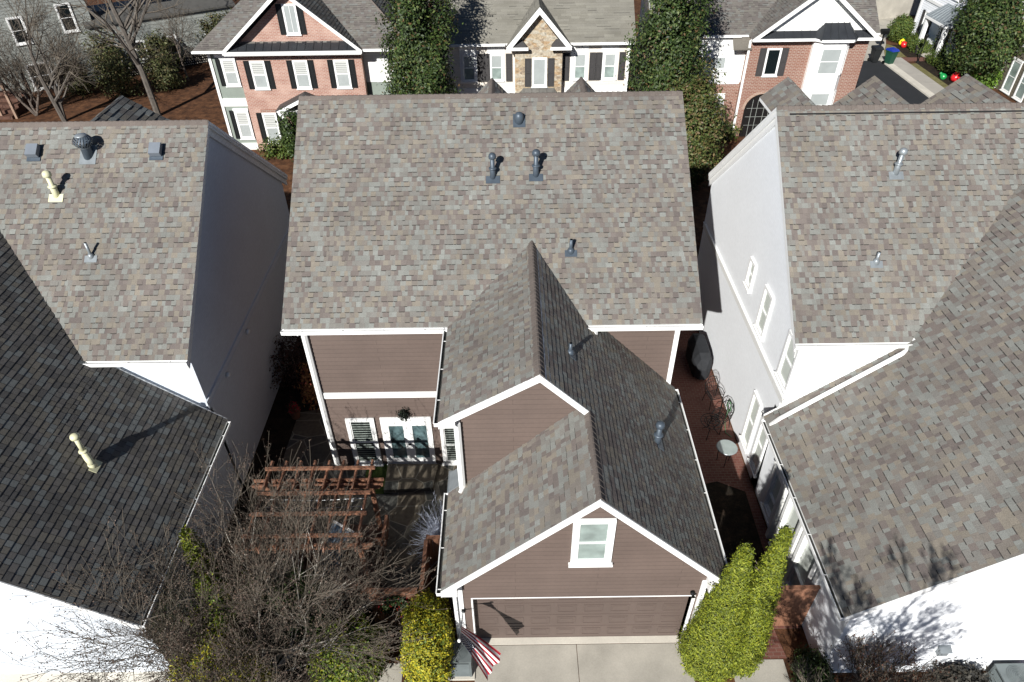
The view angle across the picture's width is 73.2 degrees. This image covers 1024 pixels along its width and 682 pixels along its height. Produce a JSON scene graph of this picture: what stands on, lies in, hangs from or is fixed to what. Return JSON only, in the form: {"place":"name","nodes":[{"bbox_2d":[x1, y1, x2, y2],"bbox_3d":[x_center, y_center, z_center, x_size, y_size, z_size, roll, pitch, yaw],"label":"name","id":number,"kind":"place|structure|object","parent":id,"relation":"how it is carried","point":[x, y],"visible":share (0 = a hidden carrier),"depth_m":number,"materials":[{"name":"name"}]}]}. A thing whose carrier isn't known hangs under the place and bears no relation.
{"place":"outdoors","nodes":[
{"label":"outdoors","id":0,"kind":"place"},
{"bbox_2d":[286,531,318,568],"bbox_3d":[-5.672,5.785,18.841,0.900,0.740,0.900,-1,39,0],"label":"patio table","id":1,"kind":"object","parent":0,"point":[314,541],"visible":0.26,"depth_m":18.69,"materials":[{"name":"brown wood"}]},
{"bbox_2d":[242,409,457,606],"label":"patio","id":2,"kind":"structure","parent":0,"point":[309,425],"depth_m":20.47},
{"bbox_2d":[230,459,383,586],"bbox_3d":[-5.093,5.017,18.301,3.440,2.600,2.870,-1,39,0],"label":"pergola","id":3,"kind":"object","parent":2,"relation":"on","point":[369,484],"visible":0.62,"depth_m":17.85,"materials":[{"name":"red wood"}]},
{"bbox_2d":[319,520,354,575],"bbox_3d":[-4.739,5.715,18.659,0.720,1.060,1.122,14,42,18],"label":"patio umbrella","id":4,"kind":"object","parent":2,"relation":"on","point":[336,528],"visible":0.25,"depth_m":18.34,"materials":[{"name":"blue fabric"}]},
{"bbox_2d":[340,515,389,587],"bbox_3d":[-3.992,5.827,18.667,1.100,0.860,2.050,-1,39,0],"label":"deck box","id":5,"kind":"object","parent":2,"relation":"on","point":[380,535],"visible":0.47,"depth_m":18.75,"materials":[{"name":"brown wood"}]},
{"bbox_2d":[384,464,437,492],"bbox_3d":[-3.083,4.212,21.174,1.560,0.160,1.020,-1,39,0],"label":"stone step","id":6,"kind":"object","parent":2,"relation":"on","point":[409,477],"visible":1,"depth_m":21.09,"materials":[{"name":"stone"}]},
{"bbox_2d":[403,491,442,563],"bbox_3d":[-1.922,5.254,18.752,2.185,1.408,2.506,22,44,25],"label":"shrub","id":7,"kind":"object","parent":2,"relation":"on","point":[435,527],"visible":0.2,"depth_m":18.87,"materials":[{"name":"plant"}]},
{"bbox_2d":[419,539,434,595],"bbox_3d":[-2.177,6.149,17.736,0.150,1.505,1.430,-1,39,0],"label":"fence","id":8,"kind":"object","parent":2,"relation":"on","point":[427,551],"visible":0.62,"depth_m":17.75,"materials":[{"name":"red wood"}]},
{"bbox_2d":[363,464,389,493],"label":"lawn","id":9,"kind":"structure","parent":0,"point":[379,472],"depth_m":21.39,"materials":[{"name":"green plant"}]},
{"bbox_2d":[0,0,1015,681],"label":"ground","id":10,"kind":"structure","parent":0,"point":[196,96],"depth_m":44.88,"materials":[{"name":"brown soil"}]},
{"bbox_2d":[0,74,35,119],"bbox_3d":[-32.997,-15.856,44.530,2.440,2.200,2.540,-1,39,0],"label":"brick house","id":11,"kind":"structure","parent":10,"relation":"on","point":[12,106],"depth_m":44.72,"materials":[{"name":"brick"}]},
{"bbox_2d":[0,15,78,115],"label":"bare tree","id":12,"kind":"object","parent":10,"relation":"on","point":[15,91],"visible":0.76,"depth_m":43.60,"materials":[{"name":"grey plant"}]},
{"bbox_2d":[0,0,104,121],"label":"bare tree","id":13,"kind":"object","parent":10,"relation":"on","point":[59,77],"visible":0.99,"depth_m":41.91,"materials":[{"name":"grey plant"}]},
{"bbox_2d":[58,60,98,98],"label":"shrub","id":14,"kind":"object","parent":10,"relation":"on","point":[79,90],"visible":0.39,"depth_m":46.89,"materials":[{"name":"green plant"}]},
{"bbox_2d":[0,671,168,681],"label":"concrete walk","id":15,"kind":"structure","parent":10,"relation":"on","point":[10,677],"depth_m":16.63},
{"bbox_2d":[80,26,132,78],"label":"shrub","id":16,"kind":"object","parent":10,"relation":"on","point":[108,53],"visible":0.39,"depth_m":48.21,"materials":[{"name":"green plant"}]},
{"bbox_2d":[90,42,142,99],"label":"shrub","id":17,"kind":"object","parent":10,"relation":"on","point":[115,78],"visible":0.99,"depth_m":45.92,"materials":[{"name":"green plant"}]},
{"bbox_2d":[0,0,234,90],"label":"grey house","id":18,"kind":"structure","parent":10,"relation":"on","point":[216,6],"depth_m":48.73,"materials":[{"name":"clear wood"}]},
{"bbox_2d":[5,16,33,45],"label":"window","id":19,"kind":"structure","parent":18,"relation":"in","point":[14,21],"depth_m":45.80,"materials":[{"name":"white glass"}]},
{"bbox_2d":[53,3,80,33],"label":"window","id":20,"kind":"structure","parent":18,"relation":"in","point":[67,11],"depth_m":46.88,"materials":[{"name":"white glass"}]},
{"bbox_2d":[43,0,201,114],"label":"bare tree","id":21,"kind":"object","parent":10,"relation":"on","point":[129,38],"visible":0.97,"depth_m":41.38,"materials":[{"name":"grey plant"}]},
{"bbox_2d":[0,96,297,673],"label":"white house","id":22,"kind":"structure","parent":10,"relation":"on","point":[143,254],"depth_m":17.73,"materials":[{"name":"concrete"}]},
{"bbox_2d":[135,28,185,74],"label":"shrub","id":23,"kind":"object","parent":10,"relation":"on","point":[162,45],"visible":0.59,"depth_m":49.36,"materials":[{"name":"green plant"}]},
{"bbox_2d":[145,48,189,91],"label":"shrub","id":24,"kind":"object","parent":10,"relation":"on","point":[164,71],"visible":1,"depth_m":47.18,"materials":[{"name":"green plant"}]},
{"bbox_2d":[135,0,207,78],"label":"bare tree","id":25,"kind":"object","parent":10,"relation":"on","point":[177,45],"visible":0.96,"depth_m":47.53,"materials":[{"name":"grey plant"}]},
{"bbox_2d":[0,439,450,681],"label":"crape myrtle","id":26,"kind":"object","parent":10,"relation":"on","point":[176,633],"visible":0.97,"depth_m":14.73,"materials":[{"name":"brown plant"}]},
{"bbox_2d":[198,335,319,606],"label":"side yard","id":27,"kind":"structure","parent":10,"relation":"on","point":[278,427],"depth_m":22.38,"materials":[{"name":"soil"}]},
{"bbox_2d":[269,335,309,397],"bbox_3d":[-7.765,0.714,24.230,1.923,2.135,2.239,-19,43,-21],"label":"shrub","id":28,"kind":"object","parent":27,"relation":"on","point":[289,355],"visible":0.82,"depth_m":23.84,"materials":[{"name":"green plant"}]},
{"bbox_2d":[294,362,319,411],"bbox_3d":[-6.772,1.263,23.713,1.369,1.952,2.124,-1,39,0],"label":"shrub","id":29,"kind":"object","parent":27,"relation":"on","point":[306,376],"visible":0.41,"depth_m":23.20,"materials":[{"name":"green plant"}]},
{"bbox_2d":[256,133,292,159],"bbox_3d":[-12.662,-11.035,39.227,3.727,1.664,1.626,-1,39,0],"label":"hedge","id":30,"kind":"object","parent":10,"relation":"on","point":[270,150],"visible":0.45,"depth_m":39.05,"materials":[{"name":"green plant"}]},
{"bbox_2d":[183,609,382,681],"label":"garden bed","id":31,"kind":"object","parent":10,"relation":"on","point":[308,667],"depth_m":16.85,"materials":[{"name":"soil"}]},
{"bbox_2d":[177,525,226,602],"bbox_3d":[-7.242,5.723,16.595,1.041,4.130,1.045,-1,39,0],"label":"conifer","id":32,"kind":"object","parent":31,"relation":"on","point":[187,546],"visible":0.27,"depth_m":15.74,"materials":[{"name":"green plant"}]},
{"bbox_2d":[165,623,277,681],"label":"shrub","id":33,"kind":"object","parent":31,"relation":"on","point":[212,662],"visible":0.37,"depth_m":14.43,"materials":[{"name":"green plant"}]},
{"bbox_2d":[180,570,273,652],"bbox_3d":[-6.559,6.587,16.345,2.174,3.008,2.397,-1,39,0],"label":"shrub","id":34,"kind":"object","parent":31,"relation":"on","point":[211,601],"visible":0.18,"depth_m":15.66,"materials":[{"name":"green plant"}]},
{"bbox_2d":[254,561,340,668],"bbox_3d":[-5.204,6.527,16.621,2.102,2.757,2.289,-21,44,-23],"label":"shrub","id":35,"kind":"object","parent":31,"relation":"on","point":[303,583],"visible":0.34,"depth_m":16.08,"materials":[{"name":"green plant"}]},
{"bbox_2d":[305,607,392,681],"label":"shrub","id":36,"kind":"object","parent":31,"relation":"on","point":[338,673],"visible":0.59,"depth_m":15.69,"materials":[{"name":"green plant"}]},
{"bbox_2d":[367,586,418,621],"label":"gate","id":37,"kind":"structure","parent":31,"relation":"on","point":[381,616],"depth_m":16.90,"materials":[{"name":"red wood"}]},
{"bbox_2d":[378,595,409,618],"bbox_3d":[-2.851,6.540,16.962,0.844,0.849,0.354,-1,39,0],"label":"wreath","id":38,"kind":"object","parent":37,"relation":"attached to","point":[386,607],"visible":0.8,"depth_m":16.84,"materials":[{"name":"green plant"}]},
{"bbox_2d":[275,108,296,160],"bbox_3d":[-12.049,-11.398,37.987,1.668,3.169,1.506,18,43,21],"label":"shrub","id":39,"kind":"object","parent":10,"relation":"on","point":[287,128],"visible":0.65,"depth_m":37.49,"materials":[{"name":"green plant"}]},
{"bbox_2d":[233,581,371,609],"bbox_3d":[-5.437,6.496,17.603,3.751,1.205,0.150,0,39,1],"label":"fence","id":40,"kind":"object","parent":10,"relation":"on","point":[349,601],"visible":0.09,"depth_m":17.53,"materials":[{"name":"red wood"}]},
{"bbox_2d":[191,0,429,156],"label":"brick house","id":41,"kind":"structure","parent":10,"relation":"on","point":[268,59],"depth_m":36.83,"materials":[{"name":"brick"}]},
{"bbox_2d":[218,57,241,86],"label":"window","id":42,"kind":"structure","parent":41,"relation":"in","point":[228,64],"depth_m":37.47,"materials":[{"name":"white glass"}]},
{"bbox_2d":[232,108,255,139],"bbox_3d":[-15.268,-12.353,39.304,0.880,1.820,0.085,-1,39,0],"label":"window","id":43,"kind":"structure","parent":41,"relation":"in","point":[242,117],"depth_m":39.30,"materials":[{"name":"white glass"}]},
{"bbox_2d":[249,61,270,89],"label":"window","id":44,"kind":"structure","parent":41,"relation":"in","point":[258,70],"depth_m":37.35,"materials":[{"name":"white glass"}]},
{"bbox_2d":[262,113,280,143],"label":"window","id":45,"kind":"structure","parent":41,"relation":"in","point":[271,127],"depth_m":39.13,"materials":[{"name":"white glass"}]},
{"bbox_2d":[281,4,301,35],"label":"window","id":46,"kind":"structure","parent":41,"relation":"in","point":[289,11],"depth_m":35.59,"materials":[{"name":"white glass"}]},
{"bbox_2d":[292,60,312,89],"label":"window","id":47,"kind":"structure","parent":41,"relation":"in","point":[301,71],"depth_m":37.35,"materials":[{"name":"white glass"}]},
{"bbox_2d":[333,59,352,88],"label":"window","id":48,"kind":"structure","parent":41,"relation":"in","point":[341,67],"depth_m":37.36,"materials":[{"name":"white glass"}]},
{"bbox_2d":[374,0,464,94],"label":"magnolia tree","id":49,"kind":"object","parent":10,"relation":"on","point":[422,69],"visible":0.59,"depth_m":33.21,"materials":[{"name":"green plant"}]},
{"bbox_2d":[397,589,457,681],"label":"shrub","id":50,"kind":"object","parent":10,"relation":"on","point":[428,662],"visible":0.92,"depth_m":15.75,"materials":[{"name":"green plant"}]},
{"bbox_2d":[445,641,474,680],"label":"air conditioner","id":51,"kind":"object","parent":10,"relation":"on","point":[463,664],"visible":0.82,"depth_m":16.27,"materials":[{"name":"grey metal"}]},
{"bbox_2d":[280,77,727,642],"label":"brown house","id":52,"kind":"structure","parent":10,"relation":"on","point":[492,285],"depth_m":17.94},
{"bbox_2d":[345,418,383,465],"bbox_3d":[-4.503,3.119,21.031,0.930,2.100,0.100,-1,39,0],"label":"window","id":53,"kind":"structure","parent":52,"relation":"in","point":[362,433],"depth_m":21.00,"materials":[{"name":"white glass"}]},
{"bbox_2d":[383,421,411,463],"bbox_3d":[-3.483,3.100,21.086,0.660,1.940,0.040,-1,39,0],"label":"french door","id":54,"kind":"structure","parent":52,"relation":"in","point":[396,433],"depth_m":21.06,"materials":[{"name":"white glass"}]},
{"bbox_2d":[406,420,432,463],"bbox_3d":[-2.819,3.091,21.086,0.660,1.940,0.040,-1,39,0],"label":"french door","id":55,"kind":"structure","parent":52,"relation":"in","point":[417,430],"depth_m":21.06,"materials":[{"name":"white glass"}]},
{"bbox_2d":[440,428,456,465],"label":"window","id":56,"kind":"structure","parent":52,"relation":"in","point":[447,434],"depth_m":21.21,"materials":[{"name":"white glass"}]},
{"bbox_2d":[457,608,500,679],"bbox_3d":[-0.713,6.564,15.460,0.918,1.599,1.361,-1,39,0],"label":"flag","id":57,"kind":"object","parent":52,"relation":"attached to","point":[485,655],"visible":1,"depth_m":15.27,"materials":[{"name":"fabric"}]},
{"bbox_2d":[473,596,688,637],"bbox_3d":[1.626,6.557,16.612,5.045,2.180,0.050,-1,39,0],"label":"garage door","id":58,"kind":"structure","parent":52,"relation":"in","point":[608,616],"depth_m":16.68,"materials":[{"name":"brown paint"}]},
{"bbox_2d":[568,518,616,567],"bbox_3d":[1.682,4.225,14.376,0.950,1.600,0.100,-1,39,0],"label":"window","id":59,"kind":"structure","parent":52,"relation":"in","point":[592,544],"depth_m":14.38,"materials":[{"name":"white glass"}]},
{"bbox_2d":[481,635,678,644],"bbox_3d":[1.665,7.421,17.308,5.070,0.040,0.370,-1,39,0],"label":"garage apron","id":60,"kind":"object","parent":10,"relation":"on","point":[580,640],"visible":0.36,"depth_m":17.21,"materials":[{"name":"concrete"}]},
{"bbox_2d":[374,659,789,681],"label":"concrete walk","id":61,"kind":"structure","parent":10,"relation":"on","point":[772,670],"depth_m":16.57,"materials":[{"name":"concrete"}]},
{"bbox_2d":[615,0,723,90],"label":"magnolia tree","id":62,"kind":"object","parent":10,"relation":"on","point":[664,31],"visible":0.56,"depth_m":33.56,"materials":[{"name":"green plant"}]},
{"bbox_2d":[666,57,742,192],"bbox_3d":[8.904,-10.475,34.318,3.768,7.078,4.238,-24,45,-26],"label":"magnolia tree","id":63,"kind":"object","parent":10,"relation":"on","point":[701,107],"visible":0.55,"depth_m":33.20,"materials":[{"name":"green plant"}]},
{"bbox_2d":[675,542,755,681],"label":"arborvitae","id":64,"kind":"object","parent":10,"relation":"on","point":[711,641],"visible":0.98,"depth_m":15.30,"materials":[{"name":"green plant"}]},
{"bbox_2d":[701,481,764,607],"bbox_3d":[5.752,5.683,19.336,2.550,0.001,4.400,-1,39,0],"label":"garden bed","id":65,"kind":"object","parent":10,"relation":"on","point":[733,516],"visible":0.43,"depth_m":19.95,"materials":[{"name":"soil"}]},
{"bbox_2d":[635,0,881,135],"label":"brick house","id":66,"kind":"structure","parent":10,"relation":"on","point":[815,51],"depth_m":38.04,"materials":[{"name":"brick"}]},
{"bbox_2d":[704,43,730,71],"bbox_3d":[11.487,-15.855,38.632,1.380,1.550,0.085,-1,39,0],"label":"window","id":67,"kind":"structure","parent":66,"relation":"in","point":[721,51],"depth_m":38.56,"materials":[{"name":"white glass"}]},
{"bbox_2d":[761,48,782,76],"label":"window","id":68,"kind":"structure","parent":66,"relation":"in","point":[773,55],"depth_m":38.28,"materials":[{"name":"white glass"}]},
{"bbox_2d":[735,523,794,679],"bbox_3d":[5.482,5.777,15.254,1.352,5.459,1.348,-1,39,0],"label":"arborvitae","id":69,"kind":"object","parent":10,"relation":"on","point":[766,581],"visible":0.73,"depth_m":14.79,"materials":[{"name":"green plant"}]},
{"bbox_2d":[788,672,916,681],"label":"garden bed","id":70,"kind":"object","parent":10,"relation":"on","point":[846,675],"visible":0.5,"depth_m":16.47,"materials":[{"name":"brown plant"}]},
{"bbox_2d":[786,642,836,681],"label":"shrub","id":71,"kind":"object","parent":70,"relation":"on","point":[814,660],"visible":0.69,"depth_m":16.07,"materials":[{"name":"green plant"}]},
{"bbox_2d":[783,654,859,681],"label":"bare sapling","id":72,"kind":"object","parent":70,"relation":"on","point":[802,671],"visible":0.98,"depth_m":15.42,"materials":[{"name":"brown plant"}]},
{"bbox_2d":[831,630,961,681],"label":"shrub","id":73,"kind":"object","parent":70,"relation":"on","point":[885,675],"visible":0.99,"depth_m":15.02,"materials":[{"name":"brown plant"}]},
{"bbox_2d":[697,74,1023,672],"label":"white house","id":74,"kind":"structure","parent":10,"relation":"on","point":[860,259],"depth_m":17.49,"materials":[{"name":"concrete"}]},
{"bbox_2d":[742,256,756,293],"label":"window","id":75,"kind":"structure","parent":74,"relation":"in","point":[752,266],"depth_m":20.80,"materials":[{"name":"white glass"}]},
{"bbox_2d":[739,390,761,453],"bbox_3d":[7.230,2.461,20.939,0.100,2.050,0.740,-1,39,0],"label":"window","id":76,"kind":"structure","parent":74,"relation":"in","point":[755,406],"depth_m":20.93,"materials":[{"name":"white glass"}]},
{"bbox_2d":[747,413,767,477],"bbox_3d":[7.238,3.063,20.205,0.100,2.050,0.740,-1,39,0],"label":"window","id":77,"kind":"structure","parent":74,"relation":"in","point":[760,442],"depth_m":20.36,"materials":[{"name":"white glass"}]},
{"bbox_2d":[752,284,774,341],"bbox_3d":[7.186,-0.807,19.721,0.100,1.490,0.780,-1,39,0],"label":"window","id":78,"kind":"structure","parent":74,"relation":"in","point":[767,300],"depth_m":19.72,"materials":[{"name":"white glass"}]},
{"bbox_2d":[759,462,783,525],"bbox_3d":[7.224,4.238,19.040,0.160,1.810,0.830,-1,39,0],"label":"french door","id":79,"kind":"structure","parent":74,"relation":"in","point":[776,482],"depth_m":19.16,"materials":[{"name":"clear glass"}]},
{"bbox_2d":[768,495,799,545],"bbox_3d":[7.235,5.037,18.144,0.160,2.410,1.030,-1,39,0],"label":"french door","id":80,"kind":"structure","parent":74,"relation":"in","point":[788,515],"depth_m":18.06,"materials":[{"name":"white glass"}]},
{"bbox_2d":[773,329,801,394],"bbox_3d":[7.204,0.548,18.052,0.100,1.550,0.880,-1,39,0],"label":"window","id":81,"kind":"structure","parent":74,"relation":"in","point":[787,363],"depth_m":18.12,"materials":[{"name":"white glass"}]},
{"bbox_2d":[781,531,817,584],"bbox_3d":[7.244,5.754,17.270,0.160,2.410,1.030,-1,39,0],"label":"french door","id":82,"kind":"structure","parent":74,"relation":"in","point":[802,568],"depth_m":17.30,"materials":[{"name":"white glass"}]},
{"bbox_2d":[876,0,920,18],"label":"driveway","id":83,"kind":"structure","parent":10,"relation":"on","point":[890,8],"depth_m":59.89,"materials":[{"name":"concrete"}]},
{"bbox_2d":[886,13,917,42],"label":"shrub","id":84,"kind":"object","parent":10,"relation":"on","point":[901,26],"visible":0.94,"depth_m":53.91,"materials":[{"name":"green plant"}]},
{"bbox_2d":[880,60,934,97],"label":"kerb","id":85,"kind":"structure","parent":10,"relation":"on","point":[912,81],"depth_m":47.91,"materials":[{"name":"concrete"}]},
{"bbox_2d":[892,45,964,85],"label":"garden bed","id":86,"kind":"object","parent":10,"relation":"on","point":[925,65],"visible":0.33,"depth_m":50.28,"materials":[{"name":"soil"}]},
{"bbox_2d":[901,30,932,55],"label":"hedge","id":87,"kind":"object","parent":86,"relation":"on","point":[911,41],"visible":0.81,"depth_m":52.64,"materials":[{"name":"green plant"}]},
{"bbox_2d":[924,48,962,75],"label":"hedge","id":88,"kind":"object","parent":86,"relation":"on","point":[938,63],"visible":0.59,"depth_m":49.55,"materials":[{"name":"green plant"}]},
{"bbox_2d":[940,0,1023,82],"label":"magnolia tree","id":89,"kind":"object","parent":86,"relation":"on","point":[986,34],"visible":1,"depth_m":43.94,"materials":[{"name":"green plant"}]},
{"bbox_2d":[971,62,1003,88],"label":"shrub","id":90,"kind":"object","parent":86,"relation":"on","point":[991,84],"visible":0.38,"depth_m":46.10,"materials":[{"name":"green plant"}]},
{"bbox_2d":[928,657,994,681],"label":"shrub","id":91,"kind":"object","parent":10,"relation":"on","point":[970,674],"visible":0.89,"depth_m":15.86,"materials":[{"name":"green plant"}]},
{"bbox_2d":[912,0,1022,73],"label":"white house","id":92,"kind":"structure","parent":10,"relation":"on","point":[931,16],"depth_m":51.33,"materials":[{"name":"paint"}]},
{"bbox_2d":[983,663,1023,681],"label":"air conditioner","id":93,"kind":"object","parent":10,"relation":"on","point":[1008,672],"visible":0.98,"depth_m":15.95,"materials":[{"name":"grey metal"}]},
{"bbox_2d":[432,0,635,93],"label":"stone house","id":94,"kind":"structure","parent":0,"point":[526,46],"depth_m":36.57,"materials":[{"name":"concrete"}]},
{"bbox_2d":[462,54,476,82],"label":"window","id":95,"kind":"structure","parent":94,"relation":"in","point":[468,60],"depth_m":37.19,"materials":[{"name":"grey glass"}]},
{"bbox_2d":[490,54,503,81],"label":"window","id":96,"kind":"structure","parent":94,"relation":"in","point":[496,60],"depth_m":37.16,"materials":[{"name":"white glass"}]},
{"bbox_2d":[531,57,546,87],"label":"window","id":97,"kind":"structure","parent":94,"relation":"in","point":[539,64],"depth_m":36.91,"materials":[{"name":"white glass"}]},
{"bbox_2d":[572,53,586,80],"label":"window","id":98,"kind":"structure","parent":94,"relation":"in","point":[580,59],"depth_m":37.17,"materials":[{"name":"white glass"}]},
{"bbox_2d":[602,52,616,80],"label":"window","id":99,"kind":"structure","parent":94,"relation":"in","point":[610,59],"depth_m":37.19,"materials":[{"name":"white glass"}]},
{"bbox_2d":[475,643,694,681],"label":"driveway","id":100,"kind":"structure","parent":0,"point":[653,662],"depth_m":16.76,"materials":[{"name":"concrete"}]},
{"bbox_2d":[671,330,800,628],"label":"brick path","id":101,"kind":"structure","parent":0,"point":[691,389],"depth_m":22.56,"materials":[{"name":"brick"}]},
{"bbox_2d":[686,333,711,379],"bbox_3d":[6.727,0.477,24.810,0.682,1.120,1.750,-1,39,0],"label":"covered grill","id":102,"kind":"object","parent":101,"relation":"on","point":[698,356],"visible":1,"depth_m":24.34,"materials":[{"name":"black fabric"}]},
{"bbox_2d":[716,440,737,467],"bbox_3d":[6.608,3.535,21.399,0.644,0.721,0.644,-1,39,0],"label":"patio table","id":103,"kind":"object","parent":101,"relation":"on","point":[727,447],"visible":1,"depth_m":21.16,"materials":[{"name":"white glass"}]},
{"bbox_2d":[773,585,820,625],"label":"gate","id":104,"kind":"structure","parent":101,"relation":"on","point":[794,605],"depth_m":16.77,"materials":[{"name":"red wood"}]},
{"bbox_2d":[763,627,786,658],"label":"brick path","id":105,"kind":"structure","parent":0,"point":[774,650],"depth_m":16.99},
{"bbox_2d":[864,17,895,60],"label":"driveway","id":106,"kind":"structure","parent":0,"point":[883,23],"depth_m":54.87,"materials":[{"name":"concrete"}]},
{"bbox_2d":[855,61,928,103],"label":"street","id":107,"kind":"structure","parent":0,"point":[904,89],"depth_m":48.10,"materials":[{"name":"asphalt"}]},
{"bbox_2d":[893,57,943,93],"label":"sidewalk","id":108,"kind":"structure","parent":0,"point":[924,80],"depth_m":48.66,"materials":[{"name":"concrete"}]},
{"bbox_2d":[994,17,1023,102],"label":"shingled house","id":109,"kind":"structure","parent":0,"point":[1011,85],"depth_m":44.90,"materials":[{"name":"white"}]},
{"bbox_2d":[999,57,1023,94],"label":"window","id":110,"kind":"structure","parent":109,"relation":"in","point":[1013,72],"depth_m":45.15,"materials":[{"name":"white glass"}]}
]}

